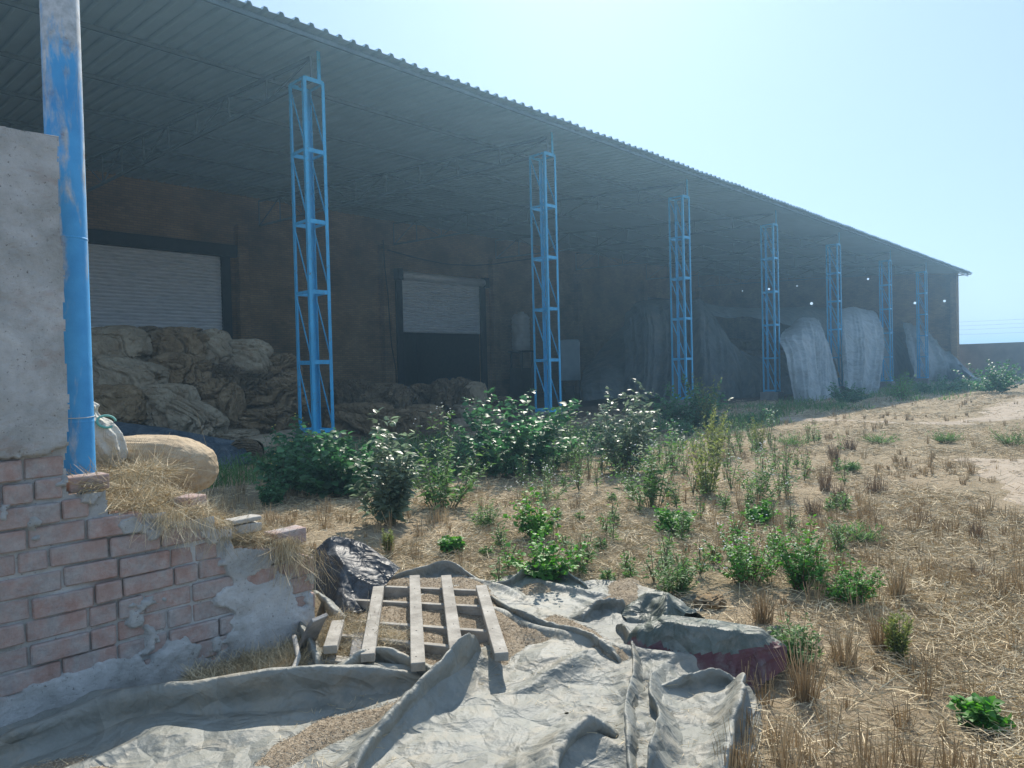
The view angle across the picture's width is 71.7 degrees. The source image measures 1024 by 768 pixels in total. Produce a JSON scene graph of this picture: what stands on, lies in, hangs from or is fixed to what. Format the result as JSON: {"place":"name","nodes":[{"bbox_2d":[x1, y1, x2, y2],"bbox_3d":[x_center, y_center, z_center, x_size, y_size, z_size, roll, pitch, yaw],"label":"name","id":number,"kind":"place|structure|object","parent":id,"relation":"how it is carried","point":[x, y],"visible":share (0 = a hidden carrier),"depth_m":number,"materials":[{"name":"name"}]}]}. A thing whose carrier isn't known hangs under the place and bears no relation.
{"place":"outdoors","nodes":[
{"label":"outdoors","id":0,"kind":"place"},
{"bbox_2d":[508,312,533,395],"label":"water tank","id":1,"kind":"object","parent":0,"point":[521,380],"visible":0.99,"depth_m":49.95,"materials":[{"name":"white plastic"}]},
{"bbox_2d":[195,379,1023,767],"bbox_3d":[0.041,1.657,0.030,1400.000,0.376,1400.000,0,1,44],"label":"field ground","id":2,"kind":"structure","parent":0,"point":[743,611],"depth_m":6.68,"materials":[{"name":"beige plant"}]},
{"bbox_2d":[0,126,314,726],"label":"broken brick wall","id":3,"kind":"structure","parent":2,"relation":"on","point":[90,600],"depth_m":3.12,"materials":[{"name":"brick"}]},
{"bbox_2d":[39,0,95,493],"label":"blue steel pole","id":4,"kind":"object","parent":3,"relation":"on","point":[61,67],"visible":0.56,"depth_m":3.39,"materials":[{"name":"metal"}]},
{"bbox_2d":[125,504,345,607],"bbox_3d":[-1.367,0.896,3.718,0.386,0.675,1.287,0,1,44],"label":"hanging straw","id":5,"kind":"object","parent":3,"relation":"hanging from","point":[283,544],"visible":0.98,"depth_m":3.76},
{"bbox_2d":[264,525,305,545],"bbox_3d":[-1.285,0.865,4.016,0.114,0.088,0.211,-1,1,39],"label":"loose brick","id":6,"kind":"object","parent":3,"relation":"on","point":[298,532],"visible":0.63,"depth_m":4.00,"materials":[{"name":"brick"}]},
{"bbox_2d":[113,421,251,468],"bbox_3d":[-7.330,1.230,15.412,4.303,0.953,2.357,-1,1,20],"label":"dark tarpaulin","id":7,"kind":"object","parent":2,"relation":"on","point":[219,446],"visible":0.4,"depth_m":15.30,"materials":[{"name":"plastic"}]},
{"bbox_2d":[93,384,148,424],"bbox_3d":[-9.137,0.512,16.362,1.492,1.034,1.205,-1,1,-3],"label":"sack bundle","id":8,"kind":"object","parent":7,"relation":"on","point":[125,403],"visible":0.43,"depth_m":15.88,"materials":[{"name":"brown fabric"}]},
{"bbox_2d":[92,354,169,388],"bbox_3d":[-9.232,-0.036,16.968,1.855,1.379,1.447,-1,1,-1],"label":"sack bundle","id":9,"kind":"object","parent":8,"relation":"on","point":[110,369],"visible":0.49,"depth_m":16.41,"materials":[{"name":"grey fabric"}]},
{"bbox_2d":[91,325,152,360],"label":"sack bundle","id":10,"kind":"object","parent":9,"relation":"on","point":[130,341],"visible":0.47,"depth_m":17.06,"materials":[{"name":"grey fabric"}]},
{"bbox_2d":[106,493,323,616],"bbox_3d":[-2.874,1.031,4.097,2.550,1.035,3.880,0,1,44],"label":"earth heap","id":11,"kind":"object","parent":2,"relation":"on","point":[319,607],"depth_m":4.30,"materials":[{"name":"soil"}]},
{"bbox_2d":[96,415,213,490],"bbox_3d":[-2.131,0.438,4.064,0.746,0.501,0.930,0,1,44],"label":"sack straw","id":12,"kind":"object","parent":11,"relation":"on","point":[161,468],"visible":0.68,"depth_m":4.02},
{"bbox_2d":[66,452,321,556],"bbox_3d":[-2.120,0.714,4.087,1.722,0.841,1.428,0,1,44],"label":"straw","id":13,"kind":"object","parent":11,"relation":"on","point":[149,491],"depth_m":3.63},
{"bbox_2d":[65,472,108,492],"bbox_3d":[-1.975,0.455,3.284,0.112,0.073,0.174,-1,1,41],"label":"loose brick","id":14,"kind":"object","parent":13,"relation":"on","point":[70,487],"visible":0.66,"depth_m":3.24,"materials":[{"name":"brick"}]},
{"bbox_2d":[94,402,127,468],"bbox_3d":[-2.486,0.305,4.275,0.264,0.445,0.290,0,1,44],"label":"tied sack","id":15,"kind":"object","parent":13,"relation":"on","point":[108,433],"visible":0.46,"depth_m":4.22,"materials":[{"name":"fabric"}]},
{"bbox_2d":[96,435,218,493],"bbox_3d":[-2.337,0.532,4.570,0.870,0.406,0.461,-1,1,2],"label":"full grain sack","id":16,"kind":"object","parent":13,"relation":"on","point":[189,449],"visible":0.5,"depth_m":4.42,"materials":[{"name":"fabric"}]},
{"bbox_2d":[231,427,302,459],"bbox_3d":[-5.621,1.475,16.857,0.832,0.667,2.965,-1,1,7],"label":"sack roll","id":17,"kind":"object","parent":2,"relation":"on","point":[253,444],"visible":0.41,"depth_m":15.48,"materials":[{"name":"grey fabric"}]},
{"bbox_2d":[253,478,289,506],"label":"weed plant","id":18,"kind":"object","parent":2,"relation":"on","point":[273,493],"visible":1,"depth_m":8.66,"materials":[{"name":"green plant"}]},
{"bbox_2d":[240,413,340,493],"bbox_3d":[-3.063,0.972,9.964,1.352,1.133,1.530,0,1,44],"label":"weed plant","id":19,"kind":"object","parent":2,"relation":"on","point":[299,438],"visible":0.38,"depth_m":9.83,"materials":[{"name":"green plant"}]},
{"bbox_2d":[175,592,409,680],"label":"dry grass","id":20,"kind":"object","parent":2,"relation":"on","point":[281,656],"visible":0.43,"depth_m":3.67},
{"bbox_2d":[276,425,390,498],"bbox_3d":[-2.296,0.986,9.393,1.513,0.974,1.533,-1,1,1],"label":"weed plant","id":21,"kind":"object","parent":2,"relation":"on","point":[336,475],"visible":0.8,"depth_m":9.04,"materials":[{"name":"green plant"}]},
{"bbox_2d":[0,560,762,767],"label":"ground tarpaulin","id":22,"kind":"object","parent":2,"relation":"on","point":[447,710],"visible":0.84,"depth_m":3.05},
{"bbox_2d":[293,613,327,653],"bbox_3d":[-1.057,1.319,3.722,0.184,0.234,0.102,-1,1,38],"label":"weathered plank","id":23,"kind":"object","parent":22,"relation":"on","point":[313,628],"visible":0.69,"depth_m":3.69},
{"bbox_2d":[21,576,641,767],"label":"spilled husk","id":24,"kind":"object","parent":22,"relation":"on","point":[306,749],"visible":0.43,"depth_m":3.82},
{"bbox_2d":[311,536,400,612],"bbox_3d":[-1.138,1.250,4.587,0.743,0.384,0.656,-1,1,0],"label":"black plastic sheet","id":25,"kind":"object","parent":22,"relation":"on","point":[365,568],"visible":0.63,"depth_m":4.65,"materials":[{"name":"plastic"}]},
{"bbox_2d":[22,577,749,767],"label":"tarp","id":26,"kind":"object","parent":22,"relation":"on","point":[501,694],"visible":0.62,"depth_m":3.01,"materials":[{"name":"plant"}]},
{"bbox_2d":[323,575,508,671],"bbox_3d":[-0.553,1.352,4.002,0.904,0.151,1.408,-2,1,-8],"label":"wooden pallet","id":27,"kind":"object","parent":22,"relation":"on","point":[453,631],"visible":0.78,"depth_m":3.84,"materials":[{"name":"brown wood"}]},
{"bbox_2d":[621,591,786,692],"bbox_3d":[1.063,1.294,3.911,0.888,0.220,1.404,-1,1,6],"label":"folded tarpaulin","id":28,"kind":"object","parent":22,"relation":"on","point":[666,624],"visible":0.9,"depth_m":3.49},
{"bbox_2d":[345,407,421,525],"bbox_3d":[-1.225,0.816,7.073,0.742,1.181,0.674,0,1,44],"label":"weed plant","id":29,"kind":"object","parent":2,"relation":"on","point":[393,493],"visible":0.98,"depth_m":7.01,"materials":[{"name":"green plant"}]},
{"bbox_2d":[390,405,495,509],"bbox_3d":[-0.764,0.798,7.959,1.228,1.190,1.074,0,1,44],"label":"weed plant","id":30,"kind":"object","parent":2,"relation":"on","point":[443,481],"visible":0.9,"depth_m":7.87,"materials":[{"name":"green plant"}]},
{"bbox_2d":[436,535,466,553],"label":"weed plant","id":31,"kind":"object","parent":2,"relation":"on","point":[446,542],"visible":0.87,"depth_m":5.85,"materials":[{"name":"green plant"}]},
{"bbox_2d":[0,0,971,451],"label":"brick shed","id":32,"kind":"structure","parent":2,"relation":"on","point":[278,182],"depth_m":33.83,"materials":[{"name":"metal"}]},
{"bbox_2d":[87,228,237,338],"bbox_3d":[-17.131,-2.656,33.204,0.488,8.570,8.820,0,1,44],"label":"roller door","id":33,"kind":"structure","parent":32,"relation":"in","point":[136,280],"depth_m":33.73,"materials":[{"name":"metal"}]},
{"bbox_2d":[394,268,489,395],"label":"roller door","id":34,"kind":"structure","parent":32,"relation":"in","point":[424,302],"depth_m":46.31,"materials":[{"name":"metal"}]},
{"bbox_2d":[780,317,839,401],"bbox_3d":[16.677,-1.586,39.530,2.926,4.968,13.824,-1,1,23],"label":"hanging tarpaulin","id":35,"kind":"object","parent":32,"relation":"hanging from","point":[804,343],"visible":0.93,"depth_m":36.15,"materials":[{"name":"fabric"}]},
{"bbox_2d":[842,307,884,393],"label":"hanging tarpaulin","id":36,"kind":"object","parent":32,"relation":"hanging from","point":[863,344],"visible":0.96,"depth_m":42.56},
{"bbox_2d":[903,323,979,380],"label":"hanging tarpaulin","id":37,"kind":"object","parent":32,"relation":"hanging from","point":[942,362],"visible":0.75,"depth_m":61.30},
{"bbox_2d":[467,497,506,527],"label":"weed plant","id":38,"kind":"object","parent":2,"relation":"on","point":[487,519],"visible":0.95,"depth_m":6.82,"materials":[{"name":"green plant"}]},
{"bbox_2d":[431,388,584,475],"bbox_3d":[0.004,0.714,10.720,2.207,1.322,2.264,0,1,44],"label":"weed plant","id":39,"kind":"object","parent":2,"relation":"on","point":[519,443],"visible":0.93,"depth_m":10.38,"materials":[{"name":"green plant"}]},
{"bbox_2d":[503,487,566,539],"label":"weed plant","id":40,"kind":"object","parent":2,"relation":"on","point":[536,522],"visible":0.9,"depth_m":6.27,"materials":[{"name":"green plant"}]},
{"bbox_2d":[505,462,579,502],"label":"weed plant","id":41,"kind":"object","parent":2,"relation":"on","point":[547,488],"visible":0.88,"depth_m":8.07,"materials":[{"name":"green plant"}]},
{"bbox_2d":[504,524,589,580],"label":"weed plant","id":42,"kind":"object","parent":2,"relation":"on","point":[543,560],"visible":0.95,"depth_m":4.99,"materials":[{"name":"green plant"}]},
{"bbox_2d":[262,402,853,583],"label":"undergrowth","id":43,"kind":"object","parent":2,"relation":"on","point":[624,573],"depth_m":8.72,"materials":[{"name":"plant"}]},
{"bbox_2d":[525,411,606,465],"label":"weed plant","id":44,"kind":"object","parent":2,"relation":"on","point":[565,459],"visible":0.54,"depth_m":11.44,"materials":[{"name":"green plant"}]},
{"bbox_2d":[194,389,1023,767],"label":"stubble","id":45,"kind":"object","parent":2,"relation":"on","point":[736,759],"visible":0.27,"depth_m":5.03,"materials":[{"name":"plant"}]},
{"bbox_2d":[208,375,1023,488],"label":"weeds","id":46,"kind":"object","parent":2,"relation":"on","point":[235,470],"visible":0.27,"depth_m":19.02,"materials":[{"name":"green plant"}]},
{"bbox_2d":[583,378,660,472],"bbox_3d":[1.594,0.603,10.189,1.074,1.359,1.038,-1,1,30],"label":"weed plant","id":47,"kind":"object","parent":2,"relation":"on","point":[628,440],"visible":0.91,"depth_m":10.10,"materials":[{"name":"green plant"}]},
{"bbox_2d":[602,418,688,508],"bbox_3d":[1.409,0.858,7.668,1.025,0.963,0.947,-2,1,-30],"label":"weed plant","id":48,"kind":"object","parent":2,"relation":"on","point":[650,493],"visible":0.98,"depth_m":7.68,"materials":[{"name":"green plant"}]},
{"bbox_2d":[652,503,696,533],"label":"weed plant","id":49,"kind":"object","parent":2,"relation":"on","point":[665,517],"visible":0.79,"depth_m":6.38,"materials":[{"name":"green plant"}]},
{"bbox_2d":[653,552,700,595],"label":"weed plant","id":50,"kind":"object","parent":2,"relation":"on","point":[669,586],"visible":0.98,"depth_m":4.63,"materials":[{"name":"green plant"}]},
{"bbox_2d":[643,374,732,430],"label":"weed plant","id":51,"kind":"object","parent":2,"relation":"on","point":[690,413],"visible":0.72,"depth_m":18.00,"materials":[{"name":"green plant"}]},
{"bbox_2d":[688,372,721,430],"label":"weed plant","id":52,"kind":"object","parent":2,"relation":"on","point":[705,406],"visible":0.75,"depth_m":17.77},
{"bbox_2d":[684,423,729,495],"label":"weed plant","id":53,"kind":"object","parent":2,"relation":"on","point":[715,474],"visible":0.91,"depth_m":8.31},
{"bbox_2d":[693,592,726,610],"bbox_3d":[1.236,1.362,4.427,0.172,0.075,0.210,0,1,44],"label":"earth lump","id":54,"kind":"object","parent":2,"relation":"on","point":[715,602],"visible":0.94,"depth_m":4.38,"materials":[{"name":"brown soil"}]},
{"bbox_2d":[694,404,732,457],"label":"weed plant","id":55,"kind":"object","parent":2,"relation":"on","point":[718,447],"visible":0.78,"depth_m":11.71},
{"bbox_2d":[699,512,797,585],"bbox_3d":[1.640,1.133,4.886,0.607,0.482,0.633,0,1,44],"label":"weed plant","id":56,"kind":"object","parent":2,"relation":"on","point":[740,572],"visible":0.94,"depth_m":4.85,"materials":[{"name":"green plant"}]},
{"bbox_2d":[721,577,778,624],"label":"dry tussock","id":57,"kind":"object","parent":2,"relation":"on","point":[762,613],"visible":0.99,"depth_m":4.12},
{"bbox_2d":[737,499,781,524],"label":"weed plant","id":58,"kind":"object","parent":2,"relation":"on","point":[758,513],"visible":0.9,"depth_m":6.70,"materials":[{"name":"green plant"}]},
{"bbox_2d":[728,441,798,499],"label":"weed plant","id":59,"kind":"object","parent":2,"relation":"on","point":[758,480],"visible":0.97,"depth_m":7.91,"materials":[{"name":"green plant"}]},
{"bbox_2d":[766,609,824,666],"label":"weed plant","id":60,"kind":"object","parent":2,"relation":"on","point":[792,638],"visible":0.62,"depth_m":3.54,"materials":[{"name":"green plant"}]},
{"bbox_2d":[770,512,832,591],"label":"weed plant","id":61,"kind":"object","parent":2,"relation":"on","point":[799,576],"visible":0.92,"depth_m":4.66,"materials":[{"name":"green plant"}]},
{"bbox_2d":[765,631,839,702],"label":"dry tussock","id":62,"kind":"object","parent":2,"relation":"on","point":[802,688],"visible":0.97,"depth_m":3.15,"materials":[{"name":"plant"}]},
{"bbox_2d":[807,617,866,668],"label":"dry tussock","id":63,"kind":"object","parent":2,"relation":"on","point":[840,649],"visible":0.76,"depth_m":3.52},
{"bbox_2d":[822,381,871,402],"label":"weed plant","id":64,"kind":"object","parent":2,"relation":"on","point":[851,395],"visible":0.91,"depth_m":30.59,"materials":[{"name":"green plant"}]},
{"bbox_2d":[812,550,888,605],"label":"weed plant","id":65,"kind":"object","parent":2,"relation":"on","point":[838,592],"visible":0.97,"depth_m":4.36,"materials":[{"name":"green plant"}]},
{"bbox_2d":[824,519,888,543],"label":"weed plant","id":66,"kind":"object","parent":2,"relation":"on","point":[862,534],"visible":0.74,"depth_m":5.89,"materials":[{"name":"green plant"}]},
{"bbox_2d":[858,602,898,651],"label":"dry tussock","id":67,"kind":"object","parent":2,"relation":"on","point":[875,637],"visible":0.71,"depth_m":3.69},
{"bbox_2d":[877,608,913,660],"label":"weed plant","id":68,"kind":"object","parent":2,"relation":"on","point":[899,641],"visible":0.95,"depth_m":3.57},
{"bbox_2d":[770,398,1023,424],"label":"vehicle track","id":69,"kind":"structure","parent":2,"relation":"on","point":[1006,410],"depth_m":18.92,"materials":[{"name":"soil"}]},
{"bbox_2d":[881,555,914,600],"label":"dry tussock","id":70,"kind":"object","parent":2,"relation":"on","point":[897,584],"visible":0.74,"depth_m":4.45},
{"bbox_2d":[883,370,916,399],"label":"weed plant","id":71,"kind":"object","parent":2,"relation":"on","point":[901,391],"visible":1,"depth_m":29.80,"materials":[{"name":"green plant"}]},
{"bbox_2d":[891,374,988,392],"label":"weed plant","id":72,"kind":"object","parent":2,"relation":"on","point":[952,386],"visible":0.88,"depth_m":35.53,"materials":[{"name":"green plant"}]},
{"bbox_2d":[946,693,1015,736],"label":"weed plant","id":73,"kind":"object","parent":2,"relation":"on","point":[975,709],"visible":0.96,"depth_m":2.87,"materials":[{"name":"green plant"}]},
{"bbox_2d":[951,359,1023,392],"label":"weed plant","id":74,"kind":"object","parent":2,"relation":"on","point":[997,382],"visible":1,"depth_m":31.04,"materials":[{"name":"green plant"}]},
{"bbox_2d":[959,342,1023,378],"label":"boundary wall","id":75,"kind":"structure","parent":2,"relation":"on","point":[976,356],"depth_m":63.77,"materials":[{"name":"paint"}]},
{"bbox_2d":[984,425,1023,446],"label":"weed plant","id":76,"kind":"object","parent":2,"relation":"on","point":[1001,438],"visible":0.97,"depth_m":12.25,"materials":[{"name":"green plant"}]},
{"bbox_2d":[297,380,937,441],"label":"shed floor","id":77,"kind":"structure","parent":0,"point":[592,407],"depth_m":34.35,"materials":[{"name":"concrete"}]},
{"bbox_2d":[149,397,229,437],"bbox_3d":[-7.622,0.909,16.757,1.705,1.452,1.370,-1,1,-2],"label":"sack bundle","id":78,"kind":"object","parent":77,"relation":"on","point":[212,421],"visible":0.67,"depth_m":16.21,"materials":[{"name":"grey fabric"}]},
{"bbox_2d":[140,383,200,425],"bbox_3d":[-8.258,0.557,16.852,1.569,1.152,1.222,-1,1,-1],"label":"sack bundle","id":79,"kind":"object","parent":78,"relation":"on","point":[154,394],"visible":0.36,"depth_m":16.32,"materials":[{"name":"grey fabric"}]},
{"bbox_2d":[221,428,260,440],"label":"sack bundle","id":80,"kind":"object","parent":77,"relation":"on","point":[235,434],"visible":0.23,"depth_m":16.99,"materials":[{"name":"grey fabric"}]},
{"bbox_2d":[235,408,298,433],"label":"sack bundle","id":81,"kind":"object","parent":77,"relation":"on","point":[262,420],"visible":0.4,"depth_m":17.87,"materials":[{"name":"brown fabric"}]},
{"bbox_2d":[195,378,245,428],"bbox_3d":[-7.503,0.585,17.898,1.405,1.503,1.099,-1,1,-2],"label":"sack bundle","id":82,"kind":"object","parent":81,"relation":"on","point":[225,397],"visible":0.52,"depth_m":17.51,"materials":[{"name":"brown fabric"}]},
{"bbox_2d":[147,352,212,388],"bbox_3d":[-8.374,-0.234,17.864,1.561,1.137,1.275,-1,1,-2],"label":"sack bundle","id":83,"kind":"object","parent":82,"relation":"on","point":[188,369],"visible":0.45,"depth_m":17.44,"materials":[{"name":"brown fabric"}]},
{"bbox_2d":[148,327,209,358],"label":"sack bundle","id":84,"kind":"object","parent":83,"relation":"on","point":[189,340],"visible":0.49,"depth_m":18.07,"materials":[{"name":"brown fabric"}]},
{"bbox_2d":[209,363,241,385],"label":"sack bundle","id":85,"kind":"object","parent":82,"relation":"on","point":[229,371],"visible":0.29,"depth_m":18.10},
{"bbox_2d":[200,328,233,363],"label":"sack bundle","id":86,"kind":"object","parent":85,"relation":"on","point":[219,350],"visible":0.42,"depth_m":18.60,"materials":[{"name":"grey fabric"}]},
{"bbox_2d":[244,377,309,415],"bbox_3d":[-6.493,0.425,19.076,2.000,1.257,1.591,-1,1,-1],"label":"sack bundle","id":87,"kind":"object","parent":81,"relation":"on","point":[282,395],"visible":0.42,"depth_m":18.50,"materials":[{"name":"brown fabric"}]},
{"bbox_2d":[228,338,273,371],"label":"sack bundle","id":88,"kind":"object","parent":87,"relation":"on","point":[252,354],"visible":0.43,"depth_m":18.83,"materials":[{"name":"grey fabric"}]},
{"bbox_2d":[234,369,273,395],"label":"sack bundle","id":89,"kind":"object","parent":87,"relation":"on","point":[250,379],"visible":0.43,"depth_m":18.37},
{"bbox_2d":[268,353,302,379],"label":"sack bundle","id":90,"kind":"object","parent":87,"relation":"on","point":[285,365],"visible":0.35,"depth_m":19.33,"materials":[{"name":"fabric"}]},
{"bbox_2d":[322,402,394,436],"bbox_3d":[-4.456,1.188,20.799,2.087,1.295,1.655,-1,1,-2],"label":"sack bundle","id":91,"kind":"object","parent":77,"relation":"on","point":[354,418],"visible":0.52,"depth_m":20.16,"materials":[{"name":"brown fabric"}]},
{"bbox_2d":[355,382,411,408],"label":"sack bundle","id":92,"kind":"object","parent":77,"relation":"on","point":[397,396],"visible":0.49,"depth_m":22.05,"materials":[{"name":"fabric"}]},
{"bbox_2d":[328,379,368,409],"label":"sack bundle","id":93,"kind":"object","parent":92,"relation":"on","point":[346,390],"visible":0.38,"depth_m":22.29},
{"bbox_2d":[388,408,419,433],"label":"sack bundle","id":94,"kind":"object","parent":77,"relation":"on","point":[408,418],"visible":0.27,"depth_m":20.99,"materials":[{"name":"grey fabric"}]},
{"bbox_2d":[406,404,445,429],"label":"sack bundle","id":95,"kind":"object","parent":77,"relation":"on","point":[424,411],"visible":0.45,"depth_m":22.25,"materials":[{"name":"fabric"}]},
{"bbox_2d":[408,383,446,407],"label":"sack bundle","id":96,"kind":"object","parent":77,"relation":"on","point":[420,392],"visible":0.21,"depth_m":24.03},
{"bbox_2d":[428,377,474,422],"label":"sack bundle","id":97,"kind":"object","parent":77,"relation":"on","point":[447,393],"visible":0.52,"depth_m":23.89,"materials":[{"name":"fabric"}]},
{"bbox_2d":[453,404,508,423],"bbox_3d":[-1.093,1.066,24.278,1.939,0.845,1.537,-1,1,-2],"label":"grain sack","id":98,"kind":"object","parent":77,"relation":"on","point":[459,410],"visible":0.36,"depth_m":23.60,"materials":[{"name":"grey fabric"}]},
{"bbox_2d":[461,381,486,406],"bbox_3d":[-1.363,0.362,24.433,1.036,0.922,0.854,-1,1,-2],"label":"sack bale","id":99,"kind":"object","parent":98,"relation":"on","point":[477,389],"visible":0.51,"depth_m":24.07,"materials":[{"name":"grey fabric"}]},
{"bbox_2d":[560,339,580,400],"bbox_3d":[3.314,-0.741,40.194,1.077,3.545,0.630,-1,1,0],"label":"metal cabinet","id":100,"kind":"object","parent":77,"relation":"on","point":[570,358],"visible":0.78,"depth_m":39.90,"materials":[{"name":"metal"}]},
{"bbox_2d":[581,324,633,400],"bbox_3d":[5.377,-2.067,39.496,2.860,5.465,13.014,-1,1,9],"label":"stack tarpaulin","id":101,"kind":"object","parent":77,"relation":"on","point":[604,368],"visible":0.73,"depth_m":36.91,"materials":[{"name":"fabric"}]},
{"bbox_2d":[624,299,691,398],"bbox_3d":[9.316,-2.493,42.937,4.503,6.239,17.493,-1,1,15],"label":"stack tarpaulin","id":102,"kind":"object","parent":77,"relation":"on","point":[647,340],"visible":0.73,"depth_m":37.90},
{"bbox_2d":[594,338,784,357],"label":"sack stack","id":103,"kind":"object","parent":77,"relation":"on","point":[753,347],"visible":0.06,"depth_m":54.33,"materials":[{"name":"grey fabric"}]},
{"bbox_2d":[692,299,792,400],"bbox_3d":[13.820,-2.076,42.552,5.329,6.393,15.077,0,1,44],"label":"stack tarpaulin","id":104,"kind":"object","parent":77,"relation":"on","point":[718,353],"visible":0.63,"depth_m":39.41,"materials":[{"name":"fabric"}]},
{"bbox_2d":[824,330,911,385],"bbox_3d":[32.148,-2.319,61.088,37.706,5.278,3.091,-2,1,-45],"label":"stack tarpaulin","id":105,"kind":"object","parent":77,"relation":"on","point":[901,362],"visible":0.16,"depth_m":61.81,"materials":[{"name":"fabric"}]},
{"bbox_2d":[705,303,881,333],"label":"stack tarpaulin","id":106,"kind":"object","parent":105,"relation":"on","point":[790,316],"visible":0.61,"depth_m":53.30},
{"bbox_2d":[239,0,1023,343],"label":"sky","id":107,"kind":"structure","parent":0,"point":[900,122],"materials":[{"name":"blue"}]},
{"bbox_2d":[951,458,1023,504],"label":"dirt path","id":108,"kind":"structure","parent":0,"point":[1003,466],"depth_m":9.17,"materials":[{"name":"soil"}]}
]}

